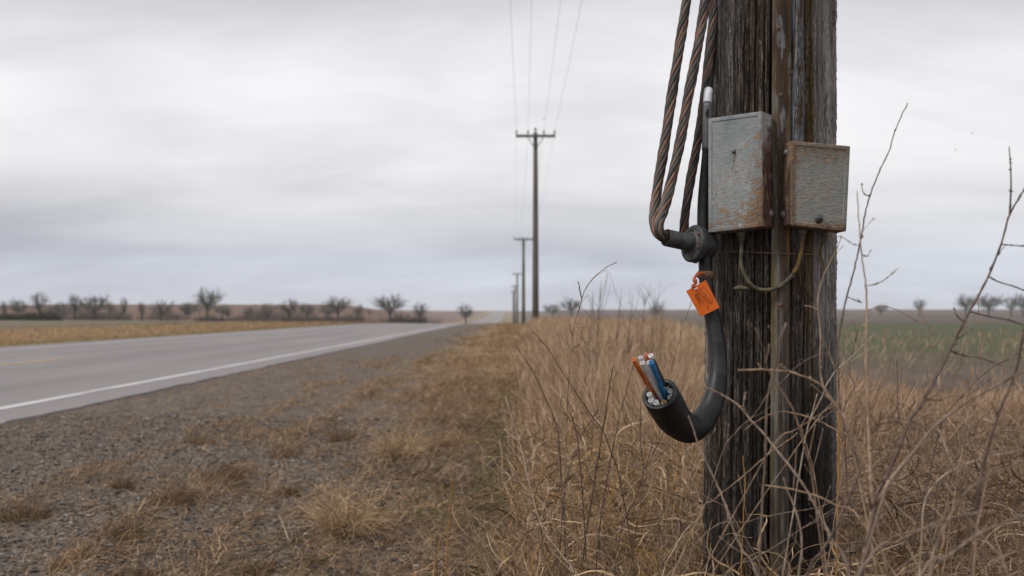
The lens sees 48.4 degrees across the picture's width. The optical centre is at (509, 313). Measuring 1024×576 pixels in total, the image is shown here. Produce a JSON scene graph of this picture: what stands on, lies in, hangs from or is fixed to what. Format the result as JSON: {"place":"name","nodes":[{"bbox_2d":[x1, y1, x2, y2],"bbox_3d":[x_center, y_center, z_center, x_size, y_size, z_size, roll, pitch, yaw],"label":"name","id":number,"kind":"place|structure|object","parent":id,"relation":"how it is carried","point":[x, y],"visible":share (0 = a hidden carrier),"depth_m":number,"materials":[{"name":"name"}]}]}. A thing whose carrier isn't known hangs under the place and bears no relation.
{"place":"outdoors","nodes":[
{"label":"outdoors","id":0,"kind":"place"},
{"bbox_2d":[0,311,504,425],"bbox_3d":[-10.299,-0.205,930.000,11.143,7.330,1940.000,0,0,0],"label":"road","id":1,"kind":"structure","parent":0,"point":[22,382],"depth_m":25.76,"materials":[{"name":"grey asphalt"}]},
{"bbox_2d":[0,311,504,409],"bbox_3d":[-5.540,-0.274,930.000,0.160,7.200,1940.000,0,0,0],"label":"road edge line","id":2,"kind":"object","parent":1,"relation":"on","point":[49,399],"visible":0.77,"depth_m":17.30,"materials":[{"name":"white paint"}]},
{"bbox_2d":[0,304,1023,575],"bbox_3d":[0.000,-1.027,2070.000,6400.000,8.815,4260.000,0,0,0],"label":"ground","id":3,"kind":"structure","parent":0,"point":[942,324],"depth_m":14.60,"materials":[{"name":"brown soil"}]},
{"bbox_2d":[7,297,30,315],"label":"bare tree","id":4,"kind":"object","parent":3,"relation":"on","point":[21,307],"visible":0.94,"depth_m":169.83,"materials":[{"name":"grey plant"}]},
{"bbox_2d":[0,491,63,525],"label":"grass tuft","id":5,"kind":"object","parent":3,"relation":"on","point":[35,514],"visible":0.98,"depth_m":5.93,"materials":[{"name":"brown plant"}]},
{"bbox_2d":[16,311,62,320],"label":"bush","id":6,"kind":"object","parent":3,"relation":"on","point":[36,317],"visible":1,"depth_m":149.35,"materials":[{"name":"plant"}]},
{"bbox_2d":[27,292,52,315],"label":"bare tree","id":7,"kind":"object","parent":3,"relation":"on","point":[38,306],"visible":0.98,"depth_m":159.85,"materials":[{"name":"grey plant"}]},
{"bbox_2d":[28,538,108,574],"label":"grass tuft","id":8,"kind":"object","parent":3,"relation":"on","point":[74,554],"visible":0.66,"depth_m":4.79,"materials":[{"name":"plant"}]},
{"bbox_2d":[65,293,85,319],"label":"bare tree","id":9,"kind":"object","parent":3,"relation":"on","point":[75,306],"visible":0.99,"depth_m":159.77,"materials":[{"name":"grey plant"}]},
{"bbox_2d":[79,293,114,319],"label":"bare tree","id":10,"kind":"object","parent":3,"relation":"on","point":[95,308],"visible":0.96,"depth_m":164.68,"materials":[{"name":"grey plant"}]},
{"bbox_2d":[90,509,154,545],"bbox_3d":[-1.784,0.987,5.241,0.306,0.147,0.309,0,0,-23],"label":"grass tuft","id":11,"kind":"object","parent":3,"relation":"on","point":[113,528],"visible":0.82,"depth_m":5.22,"materials":[{"name":"brown plant"}]},
{"bbox_2d":[99,471,146,490],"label":"grass tuft","id":12,"kind":"object","parent":3,"relation":"on","point":[117,484],"visible":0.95,"depth_m":7.14,"materials":[{"name":"brown plant"}]},
{"bbox_2d":[110,561,164,575],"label":"grass tuft","id":13,"kind":"object","parent":3,"relation":"on","point":[135,573],"visible":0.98,"depth_m":4.63,"materials":[{"name":"brown plant"}]},
{"bbox_2d":[145,299,175,320],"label":"bare tree","id":14,"kind":"object","parent":3,"relation":"on","point":[160,309],"visible":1,"depth_m":159.84,"materials":[{"name":"grey plant"}]},
{"bbox_2d":[124,474,205,509],"bbox_3d":[-1.861,0.959,6.147,0.425,0.198,0.430,0,0,-24],"label":"grass tuft","id":15,"kind":"object","parent":3,"relation":"on","point":[181,497],"visible":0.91,"depth_m":6.16,"materials":[{"name":"brown plant"}]},
{"bbox_2d":[179,429,222,445],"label":"grass tuft","id":16,"kind":"object","parent":3,"relation":"on","point":[197,440],"visible":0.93,"depth_m":9.16,"materials":[{"name":"brown plant"}]},
{"bbox_2d":[193,286,226,320],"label":"bare tree","id":17,"kind":"object","parent":3,"relation":"on","point":[209,300],"visible":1,"depth_m":154.70,"materials":[{"name":"grey plant"}]},
{"bbox_2d":[190,453,263,485],"bbox_3d":[-1.813,1.010,7.257,0.480,0.219,0.526,0,0,-37],"label":"grass tuft","id":18,"kind":"object","parent":3,"relation":"on","point":[229,469],"visible":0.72,"depth_m":7.23,"materials":[{"name":"brown plant"}]},
{"bbox_2d":[19,302,441,322],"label":"scrub","id":19,"kind":"object","parent":3,"relation":"on","point":[168,318],"visible":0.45,"depth_m":176.13,"materials":[{"name":"brown plant"}]},
{"bbox_2d":[0,413,471,575],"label":"gravel","id":20,"kind":"structure","parent":3,"relation":"on","point":[4,558],"depth_m":7.43,"materials":[{"name":"grey gravel"}]},
{"bbox_2d":[233,552,286,575],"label":"grass tuft","id":21,"kind":"object","parent":3,"relation":"on","point":[270,569],"visible":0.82,"depth_m":4.77,"materials":[{"name":"brown plant"}]},
{"bbox_2d":[0,320,528,404],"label":"verge grass","id":22,"kind":"structure","parent":3,"relation":"on","point":[509,331],"depth_m":48.12,"materials":[{"name":"plant"}]},
{"bbox_2d":[0,351,535,575],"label":"dry grass litter","id":23,"kind":"object","parent":3,"relation":"on","point":[449,404],"visible":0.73,"depth_m":7.06,"materials":[{"name":"brown plant"}]},
{"bbox_2d":[266,443,301,458],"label":"grass tuft","id":24,"kind":"object","parent":3,"relation":"on","point":[284,454],"visible":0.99,"depth_m":8.61,"materials":[{"name":"brown plant"}]},
{"bbox_2d":[272,479,305,497],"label":"grass tuft","id":25,"kind":"object","parent":3,"relation":"on","point":[289,490],"visible":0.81,"depth_m":6.94,"materials":[{"name":"brown plant"}]},
{"bbox_2d":[276,298,302,320],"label":"bare tree","id":26,"kind":"object","parent":3,"relation":"on","point":[290,310],"visible":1,"depth_m":157.84,"materials":[{"name":"grey plant"}]},
{"bbox_2d":[323,296,354,321],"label":"bare tree","id":27,"kind":"object","parent":3,"relation":"on","point":[342,304],"visible":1,"depth_m":157.54,"materials":[{"name":"grey plant"}]},
{"bbox_2d":[315,422,362,442],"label":"grass tuft","id":28,"kind":"object","parent":3,"relation":"on","point":[338,439],"visible":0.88,"depth_m":9.77,"materials":[{"name":"brown plant"}]},
{"bbox_2d":[278,476,415,546],"bbox_3d":[-0.783,0.926,5.469,0.673,0.320,0.661,0,0,40],"label":"grass tuft","id":29,"kind":"object","parent":3,"relation":"on","point":[331,519],"visible":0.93,"depth_m":5.42,"materials":[{"name":"plant"}]},
{"bbox_2d":[370,294,407,322],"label":"bare tree","id":30,"kind":"object","parent":3,"relation":"on","point":[387,307],"visible":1,"depth_m":157.86,"materials":[{"name":"grey plant"}]},
{"bbox_2d":[355,414,448,461],"bbox_3d":[-0.826,0.921,8.556,0.762,0.383,0.793,0,0,0],"label":"grass tuft","id":31,"kind":"object","parent":3,"relation":"on","point":[406,448],"visible":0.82,"depth_m":8.49,"materials":[{"name":"plant"}]},
{"bbox_2d":[420,426,480,447],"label":"grass tuft","id":32,"kind":"object","parent":3,"relation":"on","point":[448,441],"visible":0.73,"depth_m":9.45,"materials":[{"name":"plant"}]},
{"bbox_2d":[483,415,547,575],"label":"dry weed","id":33,"kind":"object","parent":3,"relation":"on","point":[525,492],"visible":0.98,"depth_m":2.52,"materials":[{"name":"brown plant"}]},
{"bbox_2d":[514,236,532,323],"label":"utility pole","id":34,"kind":"object","parent":3,"relation":"on","point":[523,239],"visible":0.94,"depth_m":117.85,"materials":[{"name":"wood"}]},
{"bbox_2d":[516,127,555,318],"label":"utility pole","id":35,"kind":"object","parent":3,"relation":"on","point":[535,275],"visible":0.97,"depth_m":56.88,"materials":[{"name":"wood"}]},
{"bbox_2d":[504,397,575,574],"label":"dry weed","id":36,"kind":"object","parent":3,"relation":"on","point":[518,439],"visible":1,"depth_m":2.38,"materials":[{"name":"brown plant"}]},
{"bbox_2d":[515,346,566,575],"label":"dry weed","id":37,"kind":"object","parent":3,"relation":"on","point":[559,453],"visible":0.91,"depth_m":2.64,"materials":[{"name":"brown plant"}]},
{"bbox_2d":[558,397,568,575],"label":"dry weed","id":38,"kind":"object","parent":3,"relation":"on","point":[562,494],"visible":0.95,"depth_m":2.48,"materials":[{"name":"brown plant"}]},
{"bbox_2d":[547,406,599,575],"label":"dry weed","id":39,"kind":"object","parent":3,"relation":"on","point":[566,481],"visible":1,"depth_m":2.44,"materials":[{"name":"brown plant"}]},
{"bbox_2d":[531,331,635,575],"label":"dry weed","id":40,"kind":"object","parent":3,"relation":"on","point":[624,504],"visible":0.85,"depth_m":2.72,"materials":[{"name":"brown plant"}]},
{"bbox_2d":[570,406,599,575],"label":"dry weed","id":41,"kind":"object","parent":3,"relation":"on","point":[582,493],"visible":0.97,"depth_m":2.50,"materials":[{"name":"brown plant"}]},
{"bbox_2d":[561,270,610,374],"bbox_3d":[0.631,0.349,9.034,0.386,1.402,0.360,0,0,35],"label":"feathery weed","id":42,"kind":"object","parent":3,"relation":"on","point":[596,354],"visible":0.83,"depth_m":9.00,"materials":[{"name":"brown plant"}]},
{"bbox_2d":[562,294,610,375],"bbox_3d":[0.652,0.424,9.583,0.425,1.253,0.170,0,0,15],"label":"feathery weed","id":43,"kind":"object","parent":3,"relation":"on","point":[588,357],"visible":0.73,"depth_m":9.60,"materials":[{"name":"brown plant"}]},
{"bbox_2d":[559,262,616,573],"bbox_3d":[0.138,0.503,2.681,0.102,1.248,0.229,0,0,-37],"label":"dry weed","id":44,"kind":"object","parent":3,"relation":"on","point":[570,392],"visible":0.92,"depth_m":2.68,"materials":[{"name":"beige plant"}]},
{"bbox_2d":[579,366,617,574],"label":"dry weed","id":45,"kind":"object","parent":3,"relation":"on","point":[597,465],"visible":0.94,"depth_m":2.56,"materials":[{"name":"brown plant"}]},
{"bbox_2d":[586,364,633,575],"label":"dry weed","id":46,"kind":"object","parent":3,"relation":"on","point":[607,478],"visible":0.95,"depth_m":2.58,"materials":[{"name":"brown plant"}]},
{"bbox_2d":[597,431,666,574],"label":"dry weed","id":47,"kind":"object","parent":3,"relation":"on","point":[634,500],"visible":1,"depth_m":2.38,"materials":[{"name":"brown plant"}]},
{"bbox_2d":[620,402,656,575],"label":"dry weed","id":48,"kind":"object","parent":3,"relation":"on","point":[640,419],"visible":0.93,"depth_m":2.52,"materials":[{"name":"brown plant"}]},
{"bbox_2d":[665,303,690,575],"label":"dry weed","id":49,"kind":"object","parent":3,"relation":"on","point":[668,443],"visible":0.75,"depth_m":2.76,"materials":[{"name":"beige plant"}]},
{"bbox_2d":[682,446,699,574],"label":"dry weed","id":50,"kind":"object","parent":3,"relation":"on","point":[687,509],"visible":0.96,"depth_m":2.50,"materials":[{"name":"brown plant"}]},
{"bbox_2d":[618,457,765,575],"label":"dry weed","id":51,"kind":"object","parent":3,"relation":"on","point":[695,491],"visible":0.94,"depth_m":2.23,"materials":[{"name":"brown plant"}]},
{"bbox_2d":[393,313,1023,575],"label":"tall dry grass","id":52,"kind":"structure","parent":3,"relation":"on","point":[687,369],"depth_m":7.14,"materials":[{"name":"plant"}]},
{"bbox_2d":[688,416,757,575],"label":"dry weed","id":53,"kind":"object","parent":3,"relation":"on","point":[747,555],"visible":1,"depth_m":1.61,"materials":[{"name":"brown plant"}]},
{"bbox_2d":[671,430,797,575],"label":"dry weed","id":54,"kind":"object","parent":3,"relation":"on","point":[715,499],"visible":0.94,"depth_m":1.86,"materials":[{"name":"beige plant"}]},
{"bbox_2d":[658,475,837,575],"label":"dry weed","id":55,"kind":"object","parent":3,"relation":"on","point":[737,522],"visible":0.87,"depth_m":1.86,"materials":[{"name":"brown plant"}]},
{"bbox_2d":[684,352,829,575],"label":"dry weed","id":56,"kind":"object","parent":3,"relation":"on","point":[723,451],"visible":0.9,"depth_m":1.85,"materials":[{"name":"brown plant"}]},
{"bbox_2d":[702,0,837,575],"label":"wooden post","id":57,"kind":"object","parent":3,"relation":"on","point":[742,81],"visible":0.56,"depth_m":2.67,"materials":[{"name":"brown wood"}]},
{"bbox_2d":[649,0,690,243],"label":"twisted cable","id":58,"kind":"object","parent":57,"relation":"attached to","point":[669,109],"visible":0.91,"depth_m":2.70,"materials":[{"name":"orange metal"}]},
{"bbox_2d":[631,52,727,442],"bbox_3d":[0.412,-0.206,2.575,0.110,0.992,0.491,0,0,34],"label":"cut cable","id":59,"kind":"object","parent":57,"relation":"attached to","point":[665,405],"visible":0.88,"depth_m":2.57,"materials":[{"name":"black rubber"}]},
{"bbox_2d":[698,271,713,278],"bbox_3d":[0.461,-0.092,2.675,0.039,0.018,0.040,0,0,0],"label":"cable strap","id":60,"kind":"object","parent":59,"relation":"attached to","point":[709,274],"visible":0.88,"depth_m":2.66,"materials":[{"name":"metal"}]},
{"bbox_2d":[686,271,719,316],"bbox_3d":[0.445,-0.047,2.638,0.077,0.106,0.032,0,0,0],"label":"warning tag","id":61,"kind":"object","parent":60,"relation":"hanging from","point":[703,299],"visible":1,"depth_m":2.62,"materials":[{"name":"orange plastic"}]},
{"bbox_2d":[654,0,709,240],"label":"twisted cable","id":62,"kind":"object","parent":57,"relation":"attached to","point":[678,148],"visible":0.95,"depth_m":2.68,"materials":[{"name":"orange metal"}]},
{"bbox_2d":[679,0,717,232],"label":"twisted cable","id":63,"kind":"object","parent":57,"relation":"attached to","point":[697,140],"visible":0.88,"depth_m":2.72,"materials":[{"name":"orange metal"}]},
{"bbox_2d":[708,111,774,240],"bbox_3d":[0.535,-0.316,2.646,0.153,0.290,0.074,0,0,34],"label":"junction box","id":64,"kind":"object","parent":57,"relation":"attached to","point":[740,176],"visible":1,"depth_m":2.62,"materials":[{"name":"paint"}]},
{"bbox_2d":[661,225,718,262],"bbox_3d":[0.420,-0.164,2.660,0.138,0.091,0.089,0,0,-30],"label":"pipe fitting","id":65,"kind":"object","parent":64,"relation":"attached to","point":[695,243],"visible":0.96,"depth_m":2.64,"materials":[{"name":"grey metal"}]},
{"bbox_2d":[733,239,803,291],"bbox_3d":[0.600,-0.115,2.638,0.162,0.128,0.026,0,0,8],"label":"wire loop","id":66,"kind":"object","parent":64,"relation":"attached to","point":[774,288],"visible":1,"depth_m":2.63,"materials":[{"name":"metal"}]},
{"bbox_2d":[769,0,790,575],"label":"cable guard","id":67,"kind":"object","parent":57,"relation":"attached to","point":[780,234],"visible":0.85,"depth_m":2.63,"materials":[{"name":"wood"}]},
{"bbox_2d":[779,141,849,239],"bbox_3d":[0.701,-0.283,2.622,0.159,0.221,0.068,0,0,-9],"label":"junction box","id":68,"kind":"object","parent":57,"relation":"attached to","point":[815,185],"visible":1,"depth_m":2.60,"materials":[{"name":"paint"}]},
{"bbox_2d":[758,323,786,575],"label":"dry weed","id":69,"kind":"object","parent":3,"relation":"on","point":[765,446],"visible":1,"depth_m":1.48,"materials":[{"name":"brown plant"}]},
{"bbox_2d":[701,385,850,575],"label":"dry weed","id":70,"kind":"object","parent":3,"relation":"on","point":[826,529],"visible":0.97,"depth_m":1.63,"materials":[{"name":"brown plant"}]},
{"bbox_2d":[725,507,835,575],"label":"dry weed","id":71,"kind":"object","parent":3,"relation":"on","point":[811,523],"visible":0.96,"depth_m":1.77,"materials":[{"name":"brown plant"}]},
{"bbox_2d":[755,328,824,575],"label":"dry weed","id":72,"kind":"object","parent":3,"relation":"on","point":[789,403],"visible":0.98,"depth_m":1.59,"materials":[{"name":"beige plant"}]},
{"bbox_2d":[700,381,883,575],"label":"dry weed","id":73,"kind":"object","parent":3,"relation":"on","point":[770,450],"visible":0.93,"depth_m":1.75,"materials":[{"name":"beige plant"}]},
{"bbox_2d":[783,477,812,575],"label":"dry weed","id":74,"kind":"object","parent":3,"relation":"on","point":[801,552],"visible":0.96,"depth_m":1.57,"materials":[{"name":"brown plant"}]},
{"bbox_2d":[738,363,891,575],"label":"dry weed","id":75,"kind":"object","parent":3,"relation":"on","point":[842,416],"visible":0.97,"depth_m":1.60,"materials":[{"name":"beige plant"}]},
{"bbox_2d":[801,426,830,575],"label":"dry weed","id":76,"kind":"object","parent":3,"relation":"on","point":[814,478],"visible":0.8,"depth_m":1.80,"materials":[{"name":"beige plant"}]},
{"bbox_2d":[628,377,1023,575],"bbox_3d":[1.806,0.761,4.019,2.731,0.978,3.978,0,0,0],"label":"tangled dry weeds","id":77,"kind":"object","parent":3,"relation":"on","point":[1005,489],"visible":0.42,"depth_m":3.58,"materials":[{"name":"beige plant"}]},
{"bbox_2d":[782,336,872,575],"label":"dry weed","id":78,"kind":"object","parent":3,"relation":"on","point":[804,442],"visible":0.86,"depth_m":1.80,"materials":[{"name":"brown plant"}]},
{"bbox_2d":[765,449,896,575],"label":"dry weed","id":79,"kind":"object","parent":3,"relation":"on","point":[880,551],"visible":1,"depth_m":1.53,"materials":[{"name":"beige plant"}]},
{"bbox_2d":[745,411,922,575],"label":"dry weed","id":80,"kind":"object","parent":3,"relation":"on","point":[868,468],"visible":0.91,"depth_m":1.69,"materials":[{"name":"beige plant"}]},
{"bbox_2d":[828,413,841,575],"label":"dry weed","id":81,"kind":"object","parent":3,"relation":"on","point":[835,552],"visible":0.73,"depth_m":2.30,"materials":[{"name":"brown plant"}]},
{"bbox_2d":[804,235,877,575],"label":"dry weed","id":82,"kind":"object","parent":3,"relation":"on","point":[860,488],"visible":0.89,"depth_m":1.68,"materials":[{"name":"beige plant"}]},
{"bbox_2d":[710,322,972,575],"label":"dry weed","id":83,"kind":"object","parent":3,"relation":"on","point":[812,426],"visible":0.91,"depth_m":2.00,"materials":[{"name":"beige plant"}]},
{"bbox_2d":[813,312,871,575],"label":"dry weed","id":84,"kind":"object","parent":3,"relation":"on","point":[846,450],"visible":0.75,"depth_m":2.20,"materials":[{"name":"beige plant"}]},
{"bbox_2d":[837,330,862,575],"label":"dry weed","id":85,"kind":"object","parent":3,"relation":"on","point":[845,449],"visible":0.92,"depth_m":2.10,"materials":[{"name":"brown plant"}]},
{"bbox_2d":[806,103,907,575],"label":"dry weed","id":86,"kind":"object","parent":3,"relation":"on","point":[849,496],"visible":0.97,"depth_m":1.64,"materials":[{"name":"brown plant"}]},
{"bbox_2d":[828,190,933,575],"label":"dry weed","id":87,"kind":"object","parent":3,"relation":"on","point":[869,498],"visible":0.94,"depth_m":1.52,"materials":[{"name":"beige plant"}]},
{"bbox_2d":[889,361,941,575],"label":"dry weed","id":88,"kind":"object","parent":3,"relation":"on","point":[913,463],"visible":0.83,"depth_m":2.00,"materials":[{"name":"brown plant"}]},
{"bbox_2d":[856,508,1009,575],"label":"dry weed","id":89,"kind":"object","parent":3,"relation":"on","point":[889,543],"visible":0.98,"depth_m":1.30,"materials":[{"name":"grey plant"}]},
{"bbox_2d":[922,477,952,575],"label":"dry weed","id":90,"kind":"object","parent":3,"relation":"on","point":[927,548],"visible":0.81,"depth_m":1.67,"materials":[{"name":"brown plant"}]},
{"bbox_2d":[859,367,1023,575],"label":"dry weed","id":91,"kind":"object","parent":3,"relation":"on","point":[945,416],"visible":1,"depth_m":1.42,"materials":[{"name":"brown plant"}]},
{"bbox_2d":[919,306,964,575],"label":"dry weed","id":92,"kind":"object","parent":3,"relation":"on","point":[942,397],"visible":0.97,"depth_m":2.10,"materials":[{"name":"beige plant"}]},
{"bbox_2d":[860,146,1023,575],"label":"dry weed","id":93,"kind":"object","parent":3,"relation":"on","point":[888,471],"visible":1,"depth_m":1.58,"materials":[{"name":"brown plant"}]},
{"bbox_2d":[907,430,988,575],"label":"dry weed","id":94,"kind":"object","parent":3,"relation":"on","point":[910,434],"visible":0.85,"depth_m":1.74,"materials":[{"name":"brown plant"}]},
{"bbox_2d":[937,298,989,575],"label":"dry weed","id":95,"kind":"object","parent":3,"relation":"on","point":[963,443],"visible":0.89,"depth_m":1.94,"materials":[{"name":"beige plant"}]},
{"bbox_2d":[905,349,1023,575],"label":"dry weed","id":96,"kind":"object","parent":3,"relation":"on","point":[962,395],"visible":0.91,"depth_m":1.90,"materials":[{"name":"brown plant"}]},
{"bbox_2d":[954,293,980,316],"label":"bare tree","id":97,"kind":"object","parent":3,"relation":"on","point":[967,305],"visible":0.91,"depth_m":299.26,"materials":[{"name":"grey plant"}]},
{"bbox_2d":[913,462,1022,575],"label":"dry weed","id":98,"kind":"object","parent":3,"relation":"on","point":[946,522],"visible":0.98,"depth_m":1.27,"materials":[{"name":"brown plant"}]},
{"bbox_2d":[918,430,1021,575],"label":"dry weed","id":99,"kind":"object","parent":3,"relation":"on","point":[935,484],"visible":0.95,"depth_m":1.57,"materials":[{"name":"brown plant"}]},
{"bbox_2d":[919,514,1023,575],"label":"dry weed","id":100,"kind":"object","parent":3,"relation":"on","point":[1016,517],"visible":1,"depth_m":1.22,"materials":[{"name":"brown plant"}]},
{"bbox_2d":[941,480,1007,575],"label":"dry weed","id":101,"kind":"object","parent":3,"relation":"on","point":[951,493],"visible":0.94,"depth_m":1.45,"materials":[{"name":"brown plant"}]},
{"bbox_2d":[931,387,1021,575],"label":"dry weed","id":102,"kind":"object","parent":3,"relation":"on","point":[956,460],"visible":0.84,"depth_m":2.10,"materials":[{"name":"brown plant"}]},
{"bbox_2d":[948,327,1023,575],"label":"dry weed","id":103,"kind":"object","parent":3,"relation":"on","point":[994,424],"visible":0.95,"depth_m":1.48,"materials":[{"name":"brown plant"}]},
{"bbox_2d":[972,395,1002,575],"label":"dry weed","id":104,"kind":"object","parent":3,"relation":"on","point":[976,531],"visible":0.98,"depth_m":1.47,"materials":[{"name":"beige plant"}]},
{"bbox_2d":[974,293,1007,315],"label":"bare tree","id":105,"kind":"object","parent":3,"relation":"on","point":[989,306],"visible":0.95,"depth_m":299.13,"materials":[{"name":"grey plant"}]},
{"bbox_2d":[0,0,1023,310],"label":"sky","id":106,"kind":"structure","parent":0,"point":[255,151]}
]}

